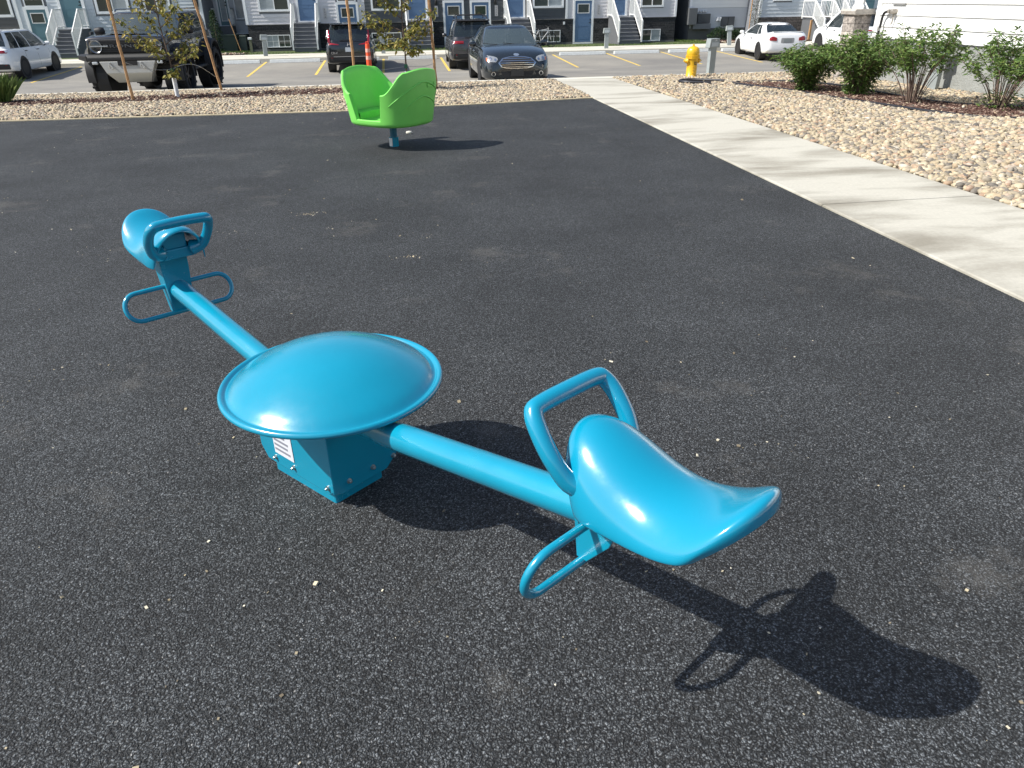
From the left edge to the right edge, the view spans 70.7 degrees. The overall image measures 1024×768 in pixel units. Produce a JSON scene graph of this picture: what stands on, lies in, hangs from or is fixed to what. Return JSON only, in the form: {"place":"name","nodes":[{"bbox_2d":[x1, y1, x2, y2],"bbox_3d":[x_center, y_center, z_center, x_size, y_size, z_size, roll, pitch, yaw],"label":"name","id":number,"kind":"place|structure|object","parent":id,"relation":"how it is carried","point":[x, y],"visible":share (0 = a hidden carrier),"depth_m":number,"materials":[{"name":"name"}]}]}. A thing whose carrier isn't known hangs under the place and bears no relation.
{"place":"outdoors","nodes":[
{"label":"outdoors","id":0,"kind":"place"},
{"bbox_2d":[248,37,253,52],"bbox_3d":[-13.462,-17.471,37.190,0.180,0.720,0.180,-5,28,-7],"label":"bollard light","id":1,"kind":"object","parent":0,"point":[250,43],"visible":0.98,"depth_m":37.12,"materials":[{"name":"grey metal"}]},
{"bbox_2d":[61,40,697,58],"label":"lawn","id":2,"kind":"structure","parent":0,"point":[563,45],"depth_m":38.33,"materials":[{"name":"plant"}]},
{"bbox_2d":[0,0,215,57],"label":"townhouse","id":3,"kind":"structure","parent":2,"relation":"on","point":[64,27],"depth_m":36.38,"materials":[{"name":"grey"}]},
{"bbox_2d":[0,0,13,16],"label":"window","id":4,"kind":"structure","parent":3,"relation":"in","point":[6,10],"depth_m":36.03,"materials":[{"name":"white"}]},
{"bbox_2d":[23,0,44,6],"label":"window","id":5,"kind":"structure","parent":3,"relation":"in","point":[27,3],"depth_m":36.09,"materials":[{"name":"white"}]},
{"bbox_2d":[26,9,54,44],"bbox_3d":[-23.908,-17.877,36.687,0.890,2.070,0.095,-5,28,-7],"label":"door","id":6,"kind":"structure","parent":3,"relation":"in","point":[38,20],"depth_m":36.48,"materials":[{"name":"teal"}]},
{"bbox_2d":[59,0,85,27],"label":"door","id":7,"kind":"structure","parent":3,"relation":"in","point":[68,7],"depth_m":36.44,"materials":[{"name":"teal wood"}]},
{"bbox_2d":[94,0,129,13],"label":"window","id":8,"kind":"structure","parent":3,"relation":"in","point":[101,6],"depth_m":36.64,"materials":[{"name":"white"}]},
{"bbox_2d":[143,0,169,9],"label":"window","id":9,"kind":"structure","parent":3,"relation":"in","point":[151,2],"depth_m":36.90,"materials":[{"name":"white"}]},
{"bbox_2d":[208,10,225,51],"bbox_3d":[-15.400,-18.310,37.536,1.152,2.120,1.207,-25,36,-37],"label":"juniper bush","id":10,"kind":"object","parent":2,"relation":"on","point":[211,15],"visible":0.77,"depth_m":37.40,"materials":[{"name":"green plant"}]},
{"bbox_2d":[221,34,239,51],"bbox_3d":[-14.795,-17.929,37.975,0.756,0.860,0.680,-5,28,-7],"label":"utility box","id":11,"kind":"object","parent":2,"relation":"on","point":[230,43],"visible":0.8,"depth_m":37.71,"materials":[{"name":"green"}]},
{"bbox_2d":[221,47,250,52],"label":"lawn grass","id":12,"kind":"structure","parent":2,"relation":"on","point":[242,51],"depth_m":37.39,"materials":[{"name":"green plant"}]},
{"bbox_2d":[238,35,248,50],"bbox_3d":[-14.297,-18.175,38.504,0.367,0.780,0.680,-5,28,-7],"label":"utility box","id":13,"kind":"object","parent":2,"relation":"on","point":[243,41],"visible":0.81,"depth_m":38.26,"materials":[{"name":"green"}]},
{"bbox_2d":[242,0,677,51],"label":"townhouse","id":14,"kind":"structure","parent":2,"relation":"on","point":[295,25],"depth_m":39.07,"materials":[{"name":"grey"}]},
{"bbox_2d":[257,0,289,11],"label":"window","id":15,"kind":"structure","parent":14,"relation":"in","point":[263,5],"depth_m":37.70,"materials":[{"name":"white"}]},
{"bbox_2d":[266,35,291,47],"bbox_3d":[-12.429,-18.268,38.433,1.250,0.600,0.053,-5,28,-7],"label":"window","id":16,"kind":"structure","parent":14,"relation":"in","point":[273,41],"depth_m":38.45,"materials":[{"name":"white"}]},
{"bbox_2d":[298,0,315,20],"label":"door","id":17,"kind":"structure","parent":14,"relation":"in","point":[306,7],"depth_m":38.00,"materials":[{"name":"blue paint"}]},
{"bbox_2d":[338,4,356,21],"bbox_3d":[-8.737,-19.160,38.637,0.930,2.080,0.095,-5,28,-7],"label":"door","id":18,"kind":"structure","parent":14,"relation":"in","point":[342,10],"depth_m":38.35,"materials":[{"name":"blue paint"}]},
{"bbox_2d":[370,0,400,10],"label":"window","id":19,"kind":"structure","parent":14,"relation":"in","point":[373,7],"depth_m":38.46,"materials":[{"name":"white"}]},
{"bbox_2d":[372,32,401,44],"bbox_3d":[-6.791,-18.743,39.158,1.580,0.600,0.053,-5,28,-7],"label":"window","id":20,"kind":"structure","parent":14,"relation":"in","point":[396,34],"depth_m":39.17,"materials":[{"name":"white glass"}]},
{"bbox_2d":[408,0,425,18],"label":"door","id":21,"kind":"structure","parent":14,"relation":"in","point":[417,6],"depth_m":38.75,"materials":[{"name":"blue paint"}]},
{"bbox_2d":[445,3,461,37],"bbox_3d":[-3.157,-19.630,39.355,0.920,2.080,0.095,-5,28,-7],"label":"door","id":22,"kind":"structure","parent":14,"relation":"in","point":[451,9],"depth_m":39.10,"materials":[{"name":"blue paint"}]},
{"bbox_2d":[472,2,488,18],"bbox_3d":[-1.709,-19.752,39.541,0.910,2.080,0.095,-5,28,-7],"label":"door","id":23,"kind":"structure","parent":14,"relation":"in","point":[477,7],"depth_m":39.23,"materials":[{"name":"blue paint"}]},
{"bbox_2d":[507,0,522,16],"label":"door","id":24,"kind":"structure","parent":14,"relation":"in","point":[515,7],"depth_m":39.46,"materials":[{"name":"blue wood"}]},
{"bbox_2d":[533,0,563,7],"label":"window","id":25,"kind":"structure","parent":14,"relation":"in","point":[536,3],"depth_m":39.61,"materials":[{"name":"white"}]},
{"bbox_2d":[536,30,560,42],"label":"window","id":26,"kind":"structure","parent":14,"relation":"in","point":[557,32],"depth_m":40.32,"materials":[{"name":"white"}]},
{"bbox_2d":[575,0,591,41],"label":"door","id":27,"kind":"structure","parent":14,"relation":"in","point":[583,9],"depth_m":40.27,"materials":[{"name":"blue wood"}]},
{"bbox_2d":[614,0,625,14],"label":"door","id":28,"kind":"structure","parent":14,"relation":"in","point":[620,4],"depth_m":40.22,"materials":[{"name":"blue wood"}]},
{"bbox_2d":[642,29,660,40],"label":"window","id":29,"kind":"structure","parent":14,"relation":"in","point":[648,34],"depth_m":41.12,"materials":[{"name":"white glass"}]},
{"bbox_2d":[640,0,663,6],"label":"window","id":30,"kind":"structure","parent":14,"relation":"in","point":[644,3],"depth_m":40.39,"materials":[{"name":"white"}]},
{"bbox_2d":[531,26,556,46],"bbox_3d":[1.536,-17.558,36.480,1.720,1.003,0.524,-15,31,-25],"label":"bicycle","id":31,"kind":"object","parent":2,"relation":"on","point":[550,38],"visible":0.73,"depth_m":36.50,"materials":[{"name":"grey metal"}]},
{"bbox_2d":[674,39,705,43],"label":"lawn grass","id":32,"kind":"structure","parent":2,"relation":"on","point":[692,41],"depth_m":40.33,"materials":[{"name":"green plant"}]},
{"bbox_2d":[707,25,740,39],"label":"hedge","id":33,"kind":"object","parent":2,"relation":"on","point":[722,33],"visible":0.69,"depth_m":40.73,"materials":[{"name":"green plant"}]},
{"bbox_2d":[690,39,811,42],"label":"mulch","id":34,"kind":"object","parent":2,"relation":"on","point":[734,40],"visible":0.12,"depth_m":38.52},
{"bbox_2d":[749,0,761,25],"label":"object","id":35,"kind":"object","parent":2,"relation":"on","point":[757,5],"visible":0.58,"depth_m":39.84,"materials":[{"name":"plant"}]},
{"bbox_2d":[0,48,831,93],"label":"parking lot","id":36,"kind":"structure","parent":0,"point":[268,74],"depth_m":28.19,"materials":[{"name":"grey asphalt"}]},
{"bbox_2d":[0,29,61,78],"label":"parked car","id":37,"kind":"object","parent":36,"relation":"on","point":[24,53],"visible":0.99,"depth_m":27.52,"materials":[{"name":"white paint"}]},
{"bbox_2d":[30,67,79,82],"bbox_3d":[-18.091,-12.336,28.720,0.100,0.151,5.250,-5,28,-7],"label":"parking line","id":38,"kind":"object","parent":36,"relation":"on","point":[54,75],"visible":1,"depth_m":28.38,"materials":[{"name":"yellow paint"}]},
{"bbox_2d":[78,7,223,91],"bbox_3d":[-9.703,-9.106,19.811,2.489,2.160,5.187,-4,28,-6],"label":"parked truck","id":39,"kind":"object","parent":36,"relation":"on","point":[102,60],"visible":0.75,"depth_m":18.23,"materials":[{"name":"black paint"}]},
{"bbox_2d":[223,60,260,63],"bbox_3d":[-12.084,-14.017,31.418,2.160,0.130,0.214,-5,28,-7],"label":"wheel stop","id":40,"kind":"object","parent":36,"relation":"on","point":[242,62],"visible":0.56,"depth_m":31.39,"materials":[{"name":"concrete"}]},
{"bbox_2d":[270,58,320,62],"bbox_3d":[-9.534,-14.232,31.746,2.160,0.130,0.214,-5,28,-7],"label":"wheel stop","id":41,"kind":"object","parent":36,"relation":"on","point":[294,60],"visible":1,"depth_m":31.66,"materials":[{"name":"concrete"}]},
{"bbox_2d":[325,20,376,71],"bbox_3d":[-6.567,-13.911,29.540,2.190,1.829,4.643,-5,28,-7],"label":"parked car","id":42,"kind":"object","parent":36,"relation":"on","point":[338,49],"visible":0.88,"depth_m":27.61,"materials":[{"name":"black paint"}]},
{"bbox_2d":[365,41,371,65],"bbox_3d":[-3.448,-7.706,17.421,0.320,1.038,0.320,-5,28,-7],"label":"delineator post","id":43,"kind":"object","parent":36,"relation":"on","point":[368,55],"visible":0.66,"depth_m":17.27,"materials":[{"name":"orange plastic"}]},
{"bbox_2d":[382,59,384,72],"bbox_3d":[-5.410,-13.405,30.352,0.100,0.151,5.250,-5,28,-7],"label":"parking line","id":44,"kind":"object","parent":36,"relation":"on","point":[383,64],"visible":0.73,"depth_m":30.36,"materials":[{"name":"yellow paint"}]},
{"bbox_2d":[388,55,436,59],"bbox_3d":[-4.464,-14.659,32.398,2.160,0.130,0.214,-5,28,-7],"label":"wheel stop","id":45,"kind":"object","parent":36,"relation":"on","point":[407,57],"visible":0.94,"depth_m":32.30,"materials":[{"name":"concrete"}]},
{"bbox_2d":[442,14,489,68],"bbox_3d":[-1.776,-14.368,30.139,2.190,1.940,4.624,-4,28,-6],"label":"parked car","id":46,"kind":"object","parent":36,"relation":"on","point":[462,32],"visible":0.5,"depth_m":28.17,"materials":[{"name":"grey paint"}]},
{"bbox_2d":[468,24,547,79],"bbox_3d":[-0.209,-9.958,21.718,2.278,1.564,5.065,-5,28,-7],"label":"parked car","id":47,"kind":"object","parent":36,"relation":"on","point":[504,51],"visible":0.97,"depth_m":19.91,"materials":[{"name":"black paint"}]},
{"bbox_2d":[559,51,605,55],"bbox_3d":[3.265,-15.310,33.393,2.160,0.130,0.214,-5,28,-7],"label":"wheel stop","id":48,"kind":"object","parent":36,"relation":"on","point":[583,53],"visible":1,"depth_m":33.32,"materials":[{"name":"concrete"}]},
{"bbox_2d":[613,50,658,53],"bbox_3d":[5.816,-15.525,33.721,2.160,0.130,0.214,-5,28,-7],"label":"wheel stop","id":49,"kind":"object","parent":36,"relation":"on","point":[635,51],"visible":1,"depth_m":33.65,"materials":[{"name":"concrete"}]},
{"bbox_2d":[668,49,707,52],"bbox_3d":[8.435,-15.746,34.058,2.160,0.130,0.214,-5,28,-7],"label":"wheel stop","id":50,"kind":"object","parent":36,"relation":"on","point":[681,50],"visible":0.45,"depth_m":33.92,"materials":[{"name":"concrete"}]},
{"bbox_2d":[721,48,734,50],"bbox_3d":[11.024,-15.964,34.391,2.160,0.130,0.214,-5,28,-7],"label":"wheel stop","id":51,"kind":"object","parent":36,"relation":"on","point":[727,49],"visible":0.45,"depth_m":34.22,"materials":[{"name":"concrete"}]},
{"bbox_2d":[735,22,805,59],"bbox_3d":[11.273,-15.152,31.765,2.110,1.444,4.452,-2,28,-2],"label":"parked car","id":52,"kind":"object","parent":36,"relation":"on","point":[761,40],"visible":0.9,"depth_m":30.35,"materials":[{"name":"white paint"}]},
{"bbox_2d":[812,8,876,49],"bbox_3d":[15.639,-16.143,32.962,2.190,1.889,4.624,-4,28,-6],"label":"parked car","id":53,"kind":"object","parent":36,"relation":"on","point":[831,29],"visible":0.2,"depth_m":33.25,"materials":[{"name":"white paint"}]},
{"bbox_2d":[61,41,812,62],"bbox_3d":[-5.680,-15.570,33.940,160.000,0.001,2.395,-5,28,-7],"label":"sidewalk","id":54,"kind":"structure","parent":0,"point":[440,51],"depth_m":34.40,"materials":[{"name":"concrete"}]},
{"bbox_2d":[260,35,267,55],"bbox_3d":[-11.372,-15.559,33.160,0.348,0.890,0.191,-10,33,-21],"label":"utility pedestal","id":55,"kind":"object","parent":54,"relation":"on","point":[263,38],"visible":0.95,"depth_m":33.07,"materials":[{"name":"grey metal"}]},
{"bbox_2d":[378,32,385,53],"bbox_3d":[-6.027,-15.879,33.602,0.348,0.890,0.191,-5,28,-7],"label":"utility pedestal","id":56,"kind":"object","parent":54,"relation":"on","point":[382,51],"visible":0.36,"depth_m":33.50,"materials":[{"name":"grey"}]},
{"bbox_2d":[603,28,610,48],"bbox_3d":[4.543,-16.602,34.650,0.348,0.890,0.191,-3,28,-4],"label":"utility pedestal","id":57,"kind":"object","parent":54,"relation":"on","point":[606,31],"visible":1,"depth_m":34.57,"materials":[{"name":"grey metal"}]},
{"bbox_2d":[725,25,732,44],"bbox_3d":[10.704,-17.165,35.532,0.348,0.890,0.191,-5,22,0],"label":"utility pedestal","id":58,"kind":"object","parent":54,"relation":"on","point":[729,28],"visible":1,"depth_m":35.45,"materials":[{"name":"grey"}]},
{"bbox_2d":[0,98,1023,767],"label":"playground surface","id":59,"kind":"object","parent":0,"point":[532,238],"visible":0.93,"depth_m":2.68,"materials":[{"name":"rubber"}]},
{"bbox_2d":[341,65,435,146],"bbox_3d":[-1.560,-3.568,9.316,1.160,0.977,0.949,17,33,29],"label":"spinner seat","id":60,"kind":"object","parent":59,"relation":"on","point":[374,96],"visible":1,"depth_m":9.07,"materials":[{"name":"green plastic"}]},
{"bbox_2d":[7,211,795,456],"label":"dry grass bits","id":61,"kind":"object","parent":59,"relation":"on","point":[717,439],"visible":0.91,"depth_m":3.56,"materials":[{"name":"beige plant"}]},
{"bbox_2d":[122,209,781,598],"bbox_3d":[-0.610,0.006,2.421,0.725,0.834,3.101,-25,36,-37],"label":"seesaw","id":62,"kind":"object","parent":59,"relation":"on","point":[322,413],"visible":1,"depth_m":2.10,"materials":[{"name":"blue metal"}]},
{"bbox_2d":[2,110,1023,767],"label":"dry bits","id":63,"kind":"object","parent":59,"relation":"on","point":[550,540],"visible":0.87,"depth_m":2.15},
{"bbox_2d":[246,44,807,58],"bbox_3d":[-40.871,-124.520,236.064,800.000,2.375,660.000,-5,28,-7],"label":"ground","id":64,"kind":"structure","parent":0,"point":[566,50],"depth_m":34.98,"materials":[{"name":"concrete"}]},
{"bbox_2d":[211,0,249,48],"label":"townhouse wing","id":65,"kind":"structure","parent":64,"relation":"on","point":[226,11],"depth_m":40.05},
{"bbox_2d":[217,0,229,24],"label":"door","id":66,"kind":"structure","parent":65,"relation":"in","point":[222,4],"depth_m":40.04,"materials":[{"name":"teal wood"}]},
{"bbox_2d":[233,0,244,19],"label":"window","id":67,"kind":"structure","parent":65,"relation":"in","point":[238,6],"depth_m":40.11,"materials":[{"name":"white"}]},
{"bbox_2d":[62,44,677,59],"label":"kerb","id":68,"kind":"structure","parent":64,"relation":"on","point":[431,50],"depth_m":35.23,"materials":[{"name":"concrete"}]},
{"bbox_2d":[16,71,780,94],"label":"kerb","id":69,"kind":"structure","parent":64,"relation":"on","point":[438,81],"depth_m":18.83,"materials":[{"name":"concrete"}]},
{"bbox_2d":[42,44,811,67],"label":"kerb","id":70,"kind":"structure","parent":64,"relation":"on","point":[325,58],"depth_m":32.90,"materials":[{"name":"concrete"}]},
{"bbox_2d":[674,0,747,39],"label":"house","id":71,"kind":"structure","parent":64,"relation":"on","point":[698,19],"depth_m":41.56,"materials":[{"name":"grey"}]},
{"bbox_2d":[745,0,878,39],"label":"house","id":72,"kind":"structure","parent":64,"relation":"on","point":[808,18],"depth_m":40.34,"materials":[{"name":"grey"}]},
{"bbox_2d":[825,0,841,15],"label":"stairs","id":73,"kind":"structure","parent":72,"relation":"in","point":[836,0],"depth_m":40.59,"materials":[{"name":"teal"}]},
{"bbox_2d":[866,0,874,8],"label":"door","id":74,"kind":"structure","parent":72,"relation":"in","point":[870,3],"depth_m":40.83,"materials":[{"name":"teal"}]},
{"bbox_2d":[866,0,1023,98],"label":"house","id":75,"kind":"structure","parent":64,"relation":"on","point":[976,20],"depth_m":14.35,"materials":[{"name":"white"}]},
{"bbox_2d":[557,78,639,88],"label":"path","id":76,"kind":"structure","parent":0,"point":[594,83],"depth_m":17.64,"materials":[{"name":"concrete"}]},
{"bbox_2d":[578,87,692,107],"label":"path","id":77,"kind":"structure","parent":0,"point":[624,96],"depth_m":14.49,"materials":[{"name":"concrete"}]},
{"bbox_2d":[613,104,785,138],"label":"path","id":78,"kind":"structure","parent":0,"point":[685,121],"depth_m":11.05,"materials":[{"name":"concrete"}]},
{"bbox_2d":[680,134,979,205],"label":"path","id":79,"kind":"structure","parent":0,"point":[818,174],"depth_m":7.47,"materials":[{"name":"concrete"}]},
{"bbox_2d":[822,196,1023,301],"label":"path","id":80,"kind":"structure","parent":0,"point":[980,238],"depth_m":5.40,"materials":[{"name":"concrete"}]},
{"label":"gravel bed","id":81,"kind":"structure","parent":0,"visible":0},
{"bbox_2d":[193,0,222,89],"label":"tree stake","id":82,"kind":"object","parent":81,"relation":"on","point":[207,43],"visible":0.94,"depth_m":16.91,"materials":[{"name":"brown wood"}]},
{"bbox_2d":[1,87,440,104],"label":"river stones","id":83,"kind":"object","parent":81,"relation":"on","point":[221,94],"visible":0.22,"depth_m":16.04,"materials":[{"name":"beige gravel"}]},
{"bbox_2d":[0,86,449,105],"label":"mulch","id":84,"kind":"object","parent":81,"relation":"on","point":[185,96],"visible":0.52,"depth_m":15.98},
{"bbox_2d":[0,72,26,101],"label":"ornamental grass","id":85,"kind":"object","parent":84,"relation":"on","point":[10,87],"depth_m":15.54,"materials":[{"name":"green plant"}]},
{"bbox_2d":[106,0,134,99],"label":"tree stake","id":86,"kind":"object","parent":84,"relation":"in","point":[120,48],"visible":0.94,"depth_m":15.02,"materials":[{"name":"brown wood"}]},
{"bbox_2d":[110,0,205,96],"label":"young tree","id":87,"kind":"object","parent":84,"relation":"on","point":[183,49],"visible":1,"depth_m":15.43,"materials":[{"name":"green plant"}]},
{"bbox_2d":[357,0,436,71],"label":"young tree","id":88,"kind":"object","parent":84,"relation":"on","point":[411,32],"visible":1,"depth_m":16.13,"materials":[{"name":"green plant"}]},
{"bbox_2d":[427,0,437,86],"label":"tree stake","id":89,"kind":"object","parent":84,"relation":"on","point":[432,39],"visible":0.76,"depth_m":16.58,"materials":[{"name":"brown wood"}]},
{"bbox_2d":[0,78,590,119],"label":"river stones","id":90,"kind":"object","parent":81,"relation":"on","point":[472,92],"visible":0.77,"depth_m":14.76,"materials":[{"name":"beige gravel"}]},
{"bbox_2d":[0,97,592,121],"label":"playground border","id":91,"kind":"object","parent":81,"relation":"on","point":[272,112],"visible":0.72,"depth_m":13.08,"materials":[{"name":"grey concrete"}]},
{"bbox_2d":[345,0,354,65],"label":"tree stake","id":92,"kind":"object","parent":81,"relation":"on","point":[350,32],"visible":0.64,"depth_m":15.96,"materials":[{"name":"brown wood"}]},
{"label":"gravel bed","id":93,"kind":"structure","parent":0,"visible":0},
{"bbox_2d":[612,70,1023,120],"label":"river stones","id":94,"kind":"object","parent":93,"relation":"on","point":[740,101],"visible":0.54,"depth_m":13.82,"materials":[{"name":"beige gravel"}]},
{"bbox_2d":[683,44,700,76],"bbox_3d":[4.665,-8.356,18.655,0.382,0.785,0.395,14,32,26],"label":"fire hydrant","id":95,"kind":"object","parent":94,"relation":"on","point":[692,60],"visible":0.97,"depth_m":18.55,"materials":[{"name":"yellow metal"}]},
{"bbox_2d":[678,78,724,83],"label":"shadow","id":96,"kind":"object","parent":94,"relation":"on","point":[694,80],"visible":0.95,"depth_m":17.16,"materials":[{"name":"black"}]},
{"bbox_2d":[705,38,719,73],"bbox_3d":[5.377,-8.813,19.423,0.348,0.890,0.191,-13,30,-21],"label":"utility pedestal","id":97,"kind":"object","parent":94,"relation":"on","point":[712,45],"visible":0.97,"depth_m":19.32,"materials":[{"name":"grey metal"}]},
{"bbox_2d":[732,80,1023,117],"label":"garden edging","id":98,"kind":"object","parent":94,"relation":"on","point":[885,104],"visible":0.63,"depth_m":12.87,"materials":[{"name":"black"}]},
{"bbox_2d":[927,46,951,89],"bbox_3d":[8.583,-6.392,14.537,0.191,0.890,0.348,-15,31,-25],"label":"downspout","id":99,"kind":"object","parent":94,"relation":"on","point":[934,84],"visible":0.12,"depth_m":14.60,"materials":[{"name":"grey metal"}]},
{"bbox_2d":[833,0,875,77],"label":"stone pillar","id":100,"kind":"structure","parent":93,"relation":"on","point":[857,16],"depth_m":16.87,"materials":[{"name":"beige stone"}]},
{"bbox_2d":[739,81,1023,116],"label":"mulch","id":101,"kind":"object","parent":93,"relation":"on","point":[988,111],"visible":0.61,"depth_m":12.60,"materials":[{"name":"brown wood"}]},
{"bbox_2d":[766,41,841,90],"bbox_3d":[6.125,-6.542,14.962,1.656,1.017,1.625,-5,28,-7],"label":"shrub","id":102,"kind":"object","parent":101,"relation":"on","point":[807,68],"visible":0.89,"depth_m":14.69,"materials":[{"name":"green plant"}]},
{"bbox_2d":[822,29,902,94],"bbox_3d":[6.776,-6.118,13.887,1.691,1.276,1.505,4,29,8],"label":"shrub","id":103,"kind":"object","parent":101,"relation":"on","point":[855,65],"visible":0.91,"depth_m":13.70,"materials":[{"name":"green plant"}]},
{"bbox_2d":[755,81,1023,115],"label":"river stones","id":104,"kind":"object","parent":101,"relation":"on","point":[963,106],"visible":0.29,"depth_m":12.80,"materials":[{"name":"beige stone"}]},
{"bbox_2d":[869,22,973,102],"bbox_3d":[7.056,-5.542,12.491,1.554,1.309,1.708,-5,28,-7],"label":"shrub","id":105,"kind":"object","parent":101,"relation":"on","point":[908,53],"visible":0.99,"depth_m":12.27,"materials":[{"name":"green plant"}]},
{"bbox_2d":[952,26,1023,110],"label":"shrub","id":106,"kind":"object","parent":101,"relation":"on","point":[1004,62],"visible":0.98,"depth_m":11.58,"materials":[{"name":"green plant"}]},
{"bbox_2d":[747,111,1023,208],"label":"river stones","id":107,"kind":"object","parent":93,"relation":"on","point":[980,155],"visible":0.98,"depth_m":8.79,"materials":[{"name":"beige gravel"}]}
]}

